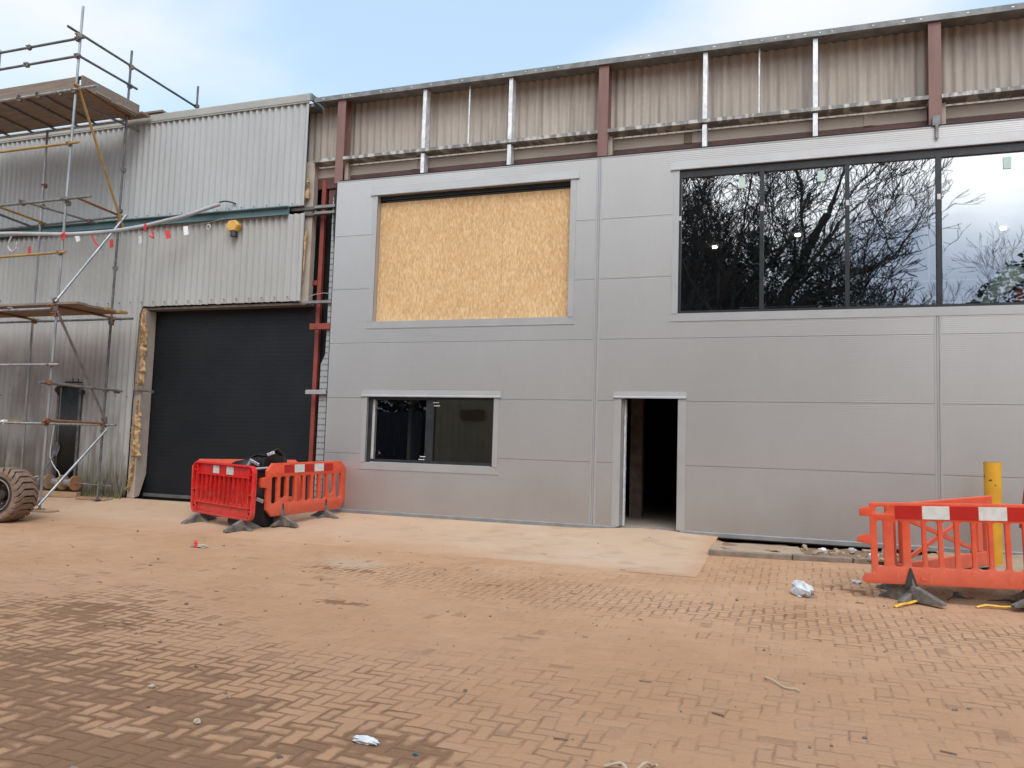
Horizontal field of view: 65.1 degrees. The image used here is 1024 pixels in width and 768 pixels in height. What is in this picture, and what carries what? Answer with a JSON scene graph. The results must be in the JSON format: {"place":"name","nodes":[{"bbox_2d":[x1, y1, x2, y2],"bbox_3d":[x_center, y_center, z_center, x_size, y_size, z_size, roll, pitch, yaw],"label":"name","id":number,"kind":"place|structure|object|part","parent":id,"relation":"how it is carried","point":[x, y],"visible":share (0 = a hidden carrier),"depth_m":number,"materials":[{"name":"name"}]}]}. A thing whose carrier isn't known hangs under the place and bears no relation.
{"place":"outdoors","nodes":[
{"label":"outdoors","id":0,"kind":"place"},
{"bbox_2d":[0,472,1023,767],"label":"ground","id":1,"kind":"structure","parent":0,"point":[892,684],"depth_m":5.92,"materials":[{"name":"brown brick"}]},
{"bbox_2d":[0,467,38,521],"bbox_3d":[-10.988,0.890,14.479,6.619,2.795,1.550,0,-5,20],"label":"tire","id":2,"kind":"object","parent":1,"relation":"on","point":[19,491],"visible":1,"depth_m":13.15,"materials":[{"name":"rubber"}]},
{"bbox_2d":[0,93,336,501],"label":"corrugated shed","id":3,"kind":"structure","parent":1,"relation":"on","point":[224,334],"depth_m":16.23,"materials":[{"name":"grey metal"}]},
{"bbox_2d":[51,378,84,478],"bbox_3d":[-9.266,0.954,16.654,0.762,2.160,0.126,0,-5,20],"label":"door","id":4,"kind":"structure","parent":3,"relation":"attached to","point":[68,435],"depth_m":16.68,"materials":[{"name":"blue metal"}]},
{"bbox_2d":[49,425,59,475],"bbox_3d":[-9.431,1.400,16.576,0.429,1.093,0.073,-1,-5,34],"label":"cable","id":5,"kind":"object","parent":4,"relation":"hanging from","point":[50,450],"visible":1,"depth_m":16.67,"materials":[{"name":"white plastic"}]},
{"bbox_2d":[226,220,241,236],"bbox_3d":[-5.437,-3.035,15.662,0.305,0.317,0.146,0,-5,20],"label":"alarm box","id":6,"kind":"object","parent":3,"relation":"attached to","point":[233,227],"visible":1,"depth_m":15.60,"materials":[{"name":"yellow plastic"}]},
{"bbox_2d":[193,718,200,724],"bbox_3d":[-1.763,1.886,4.488,0.039,0.027,0.042,0,-5,20],"label":"stone chip","id":7,"kind":"object","parent":1,"relation":"on","point":[196,721],"visible":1,"depth_m":4.48,"materials":[{"name":"beige stone"}]},
{"bbox_2d":[190,543,207,547],"bbox_3d":[-4.325,2.229,11.073,0.283,0.054,0.075,1,-5,12],"label":"food wrapper","id":8,"kind":"object","parent":1,"relation":"on","point":[199,545],"visible":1,"depth_m":11.04,"materials":[{"name":"white plastic"}]},
{"bbox_2d":[351,735,377,745],"bbox_3d":[-0.789,1.895,4.281,0.164,0.038,0.069,0,-5,20],"label":"paper scrap","id":9,"kind":"object","parent":1,"relation":"on","point":[367,740],"visible":1,"depth_m":4.26,"materials":[{"name":"white paper"}]},
{"bbox_2d":[19,495,717,576],"bbox_3d":[-6.732,2.272,14.278,19.984,0.292,2.800,0,-5,20],"label":"concrete apron","id":10,"kind":"object","parent":1,"relation":"on","point":[664,552],"visible":0.82,"depth_m":12.33,"materials":[{"name":"beige concrete"}]},
{"bbox_2d":[37,442,59,483],"bbox_3d":[-9.636,1.742,16.585,0.452,1.088,0.164,4,-5,-26],"label":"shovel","id":11,"kind":"object","parent":10,"relation":"on","point":[55,448],"visible":0.94,"depth_m":16.69,"materials":[{"name":"grey metal"}]},
{"bbox_2d":[38,490,80,497],"bbox_3d":[-9.235,2.240,16.319,0.950,0.110,0.120,1,-5,12],"label":"timber baulk","id":12,"kind":"object","parent":10,"relation":"on","point":[64,494],"visible":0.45,"depth_m":16.24,"materials":[{"name":"brown wood"}]},
{"bbox_2d":[37,474,54,488],"bbox_3d":[-9.645,2.010,16.571,0.276,0.298,0.300,0,-5,20],"label":"cable reel","id":13,"kind":"object","parent":12,"relation":"on","point":[46,481],"visible":0.73,"depth_m":16.50,"materials":[{"name":"wood"}]},
{"bbox_2d":[50,475,68,489],"bbox_3d":[-9.297,2.011,16.447,0.276,0.298,0.300,0,-5,20],"label":"cable reel","id":14,"kind":"object","parent":12,"relation":"on","point":[54,481],"visible":0.71,"depth_m":16.38,"materials":[{"name":"wood"}]},
{"bbox_2d":[63,476,111,490],"bbox_3d":[-8.578,2.014,16.192,1.141,0.298,0.300,0,-5,20],"label":"cable reel","id":15,"kind":"object","parent":12,"relation":"on","point":[74,483],"visible":1,"depth_m":16.27,"materials":[{"name":"wood"}]},
{"bbox_2d":[38,485,121,498],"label":"weeds","id":16,"kind":"object","parent":10,"relation":"on","point":[85,493],"visible":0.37,"depth_m":16.29,"materials":[{"name":"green plant"}]},
{"bbox_2d":[0,6,199,512],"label":"scaffold","id":17,"kind":"object","parent":10,"relation":"on","point":[71,101],"visible":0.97,"depth_m":15.79,"materials":[{"name":"silver metal"}]},
{"bbox_2d":[0,201,235,240],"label":"conduit","id":18,"kind":"object","parent":17,"relation":"attached to","point":[63,235],"visible":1,"depth_m":15.25,"materials":[{"name":"grey metal"}]},
{"bbox_2d":[7,218,222,253],"bbox_3d":[-8.216,-2.996,16.130,5.163,0.628,0.464,1,-5,14],"label":"tag bunting","id":19,"kind":"object","parent":18,"relation":"hanging from","point":[167,233],"visible":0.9,"depth_m":15.92,"materials":[{"name":"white plastic"}]},
{"bbox_2d":[181,461,261,532],"bbox_3d":[-4.754,1.819,13.173,1.880,1.030,0.719,-1,-5,40],"label":"traffic barrier","id":20,"kind":"object","parent":10,"relation":"on","point":[215,491],"visible":0.97,"depth_m":13.12,"materials":[{"name":"red plastic"}]},
{"bbox_2d":[191,459,300,516],"bbox_3d":[-4.676,1.841,14.154,1.870,1.020,0.716,1,-4,-8],"label":"traffic barrier","id":21,"kind":"object","parent":10,"relation":"on","point":[230,461],"visible":0.06,"depth_m":14.13,"materials":[{"name":"red plastic"}]},
{"bbox_2d":[225,448,287,523],"bbox_3d":[-4.211,1.691,13.357,0.878,1.259,0.764,0,-5,20],"label":"wrapped bundle","id":22,"kind":"object","parent":10,"relation":"on","point":[261,463],"visible":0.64,"depth_m":13.09,"materials":[{"name":"black plastic"}]},
{"bbox_2d":[258,461,344,526],"bbox_3d":[-3.524,1.833,13.593,0.716,1.020,2.010,-1,-4,29],"label":"traffic barrier","id":23,"kind":"object","parent":10,"relation":"on","point":[279,508],"visible":0.88,"depth_m":13.53,"materials":[{"name":"orange plastic"}]},
{"bbox_2d":[36,541,956,754],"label":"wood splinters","id":24,"kind":"object","parent":1,"relation":"on","point":[587,636],"visible":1,"depth_m":5.54,"materials":[{"name":"wood"}]},
{"bbox_2d":[127,2,1023,554],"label":"industrial unit","id":25,"kind":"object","parent":1,"relation":"on","point":[731,290],"visible":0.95,"depth_m":13.29,"materials":[{"name":"silver metal"}]},
{"bbox_2d":[358,390,500,474],"bbox_3d":[-1.451,0.826,14.071,2.695,1.415,0.190,0,-5,20],"label":"window","id":26,"kind":"structure","parent":25,"relation":"in","point":[369,407],"depth_m":14.06,"materials":[{"name":"silver metal"}]},
{"bbox_3d":[2.195,1.200,12.792,1.155,2.150,0.280,0,-5,20],"label":"doorway","id":27,"kind":"part","parent":25,"relation":"part of","materials":[{"name":"silver metal"}]},
{"bbox_2d":[669,131,1023,321],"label":"ribbon window","id":28,"kind":"structure","parent":25,"relation":"in","point":[938,149],"depth_m":12.03,"materials":[{"name":"silver metal"}]},
{"bbox_2d":[605,761,657,767],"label":"rag","id":29,"kind":"object","parent":1,"relation":"on","point":[624,765],"visible":1,"depth_m":4.03,"materials":[{"name":"white fabric"}]},
{"bbox_2d":[708,549,791,559],"bbox_3d":[3.240,2.369,10.944,1.086,0.160,0.125,1,-5,15],"label":"kerb stone","id":30,"kind":"object","parent":1,"relation":"on","point":[733,553],"visible":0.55,"depth_m":10.89,"materials":[{"name":"grey concrete"}]},
{"bbox_2d":[711,541,801,554],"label":"paving slab","id":31,"kind":"structure","parent":1,"relation":"on","point":[718,545],"depth_m":11.36,"materials":[{"name":"concrete"}]},
{"bbox_2d":[764,677,799,691],"bbox_3d":[1.846,2.067,5.532,0.051,0.019,0.334,4,-5,-24],"label":"cord","id":32,"kind":"object","parent":1,"relation":"on","point":[781,685],"visible":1,"depth_m":5.49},
{"bbox_2d":[790,582,815,597],"bbox_3d":[3.171,2.230,8.729,0.187,0.139,0.362,3,-5,-12],"label":"plastic bag","id":33,"kind":"object","parent":1,"relation":"on","point":[802,589],"visible":1,"depth_m":8.64,"materials":[{"name":"white plastic"}]},
{"bbox_2d":[792,554,851,562],"bbox_3d":[4.137,2.380,10.721,0.749,0.171,0.125,1,-5,12],"label":"kerb stone","id":34,"kind":"object","parent":1,"relation":"on","point":[817,558],"visible":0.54,"depth_m":10.67,"materials":[{"name":"grey concrete"}]},
{"bbox_2d":[851,580,861,583],"bbox_3d":[4.048,2.322,9.425,0.129,0.035,0.070,0,-5,20],"label":"paper scrap","id":35,"kind":"object","parent":1,"relation":"on","point":[856,581],"visible":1,"depth_m":9.41,"materials":[{"name":"white paper"}]},
{"bbox_2d":[721,542,995,567],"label":"soil","id":36,"kind":"structure","parent":1,"relation":"on","point":[810,551],"depth_m":11.16,"materials":[{"name":"brown soil"}]},
{"bbox_2d":[800,544,898,562],"bbox_3d":[4.680,2.348,11.142,1.317,0.117,0.932,0,-5,20],"label":"rubble","id":37,"kind":"object","parent":36,"relation":"on","point":[817,552],"visible":0.66,"depth_m":11.06,"materials":[{"name":"stone"}]},
{"bbox_2d":[851,557,921,564],"bbox_3d":[5.035,2.407,10.709,1.057,0.160,0.125,2,-4,-7],"label":"kerb stone","id":38,"kind":"object","parent":1,"relation":"on","point":[857,560],"visible":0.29,"depth_m":10.61,"materials":[{"name":"grey concrete"}]},
{"bbox_2d":[893,600,917,607],"bbox_3d":[4.196,2.290,8.397,0.672,0.053,0.064,5,-5,-35],"label":"yellow wedge","id":39,"kind":"object","parent":1,"relation":"on","point":[904,603],"visible":0.72,"depth_m":8.28,"materials":[{"name":"plastic"}]},
{"bbox_2d":[875,495,991,590],"bbox_3d":[4.983,1.845,9.296,2.000,1.000,0.716,1,-4,-30],"label":"traffic barrier","id":40,"kind":"object","parent":1,"relation":"on","point":[966,558],"visible":0.28,"depth_m":9.35,"materials":[{"name":"orange plastic"}]},
{"bbox_2d":[857,502,1023,607],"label":"traffic barrier","id":41,"kind":"object","parent":1,"relation":"on","point":[909,576],"visible":0.99,"depth_m":8.42,"materials":[{"name":"orange plastic"}]},
{"bbox_2d":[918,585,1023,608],"bbox_3d":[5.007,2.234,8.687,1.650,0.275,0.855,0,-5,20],"label":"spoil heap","id":42,"kind":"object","parent":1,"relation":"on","point":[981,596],"visible":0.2,"depth_m":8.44,"materials":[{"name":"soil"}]},
{"bbox_2d":[948,592,1016,602],"bbox_3d":[5.102,2.228,8.443,1.030,0.151,0.225,0,-5,20],"label":"polythene sheet","id":43,"kind":"object","parent":42,"relation":"on","point":[956,594],"visible":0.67,"depth_m":8.42,"materials":[{"name":"black plastic"}]},
{"bbox_2d":[936,551,1023,570],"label":"concrete pad","id":44,"kind":"object","parent":1,"relation":"on","point":[1017,563],"visible":0.22,"depth_m":10.46,"materials":[{"name":"beige concrete"}]},
{"bbox_2d":[983,462,1002,564],"bbox_3d":[6.340,1.723,10.571,0.211,1.389,0.211,0,-5,20],"label":"bollard","id":45,"kind":"object","parent":44,"relation":"on","point":[992,472],"visible":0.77,"depth_m":10.50,"materials":[{"name":"yellow metal"}]},
{"bbox_2d":[975,604,1012,607],"bbox_3d":[5.086,2.293,8.233,0.609,0.053,0.056,1,-5,11],"label":"yellow wedge","id":46,"kind":"object","parent":1,"relation":"on","point":[988,605],"visible":0.82,"depth_m":8.25,"materials":[{"name":"plastic"}]},
{"bbox_2d":[0,0,1023,134],"label":"sky","id":47,"kind":"structure","parent":0,"point":[235,51],"materials":[{"name":"blue"}]},
{"bbox_2d":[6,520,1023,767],"bbox_3d":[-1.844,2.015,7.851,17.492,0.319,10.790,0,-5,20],"label":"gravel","id":48,"kind":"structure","parent":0,"point":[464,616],"depth_m":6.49,"materials":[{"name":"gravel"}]}
]}

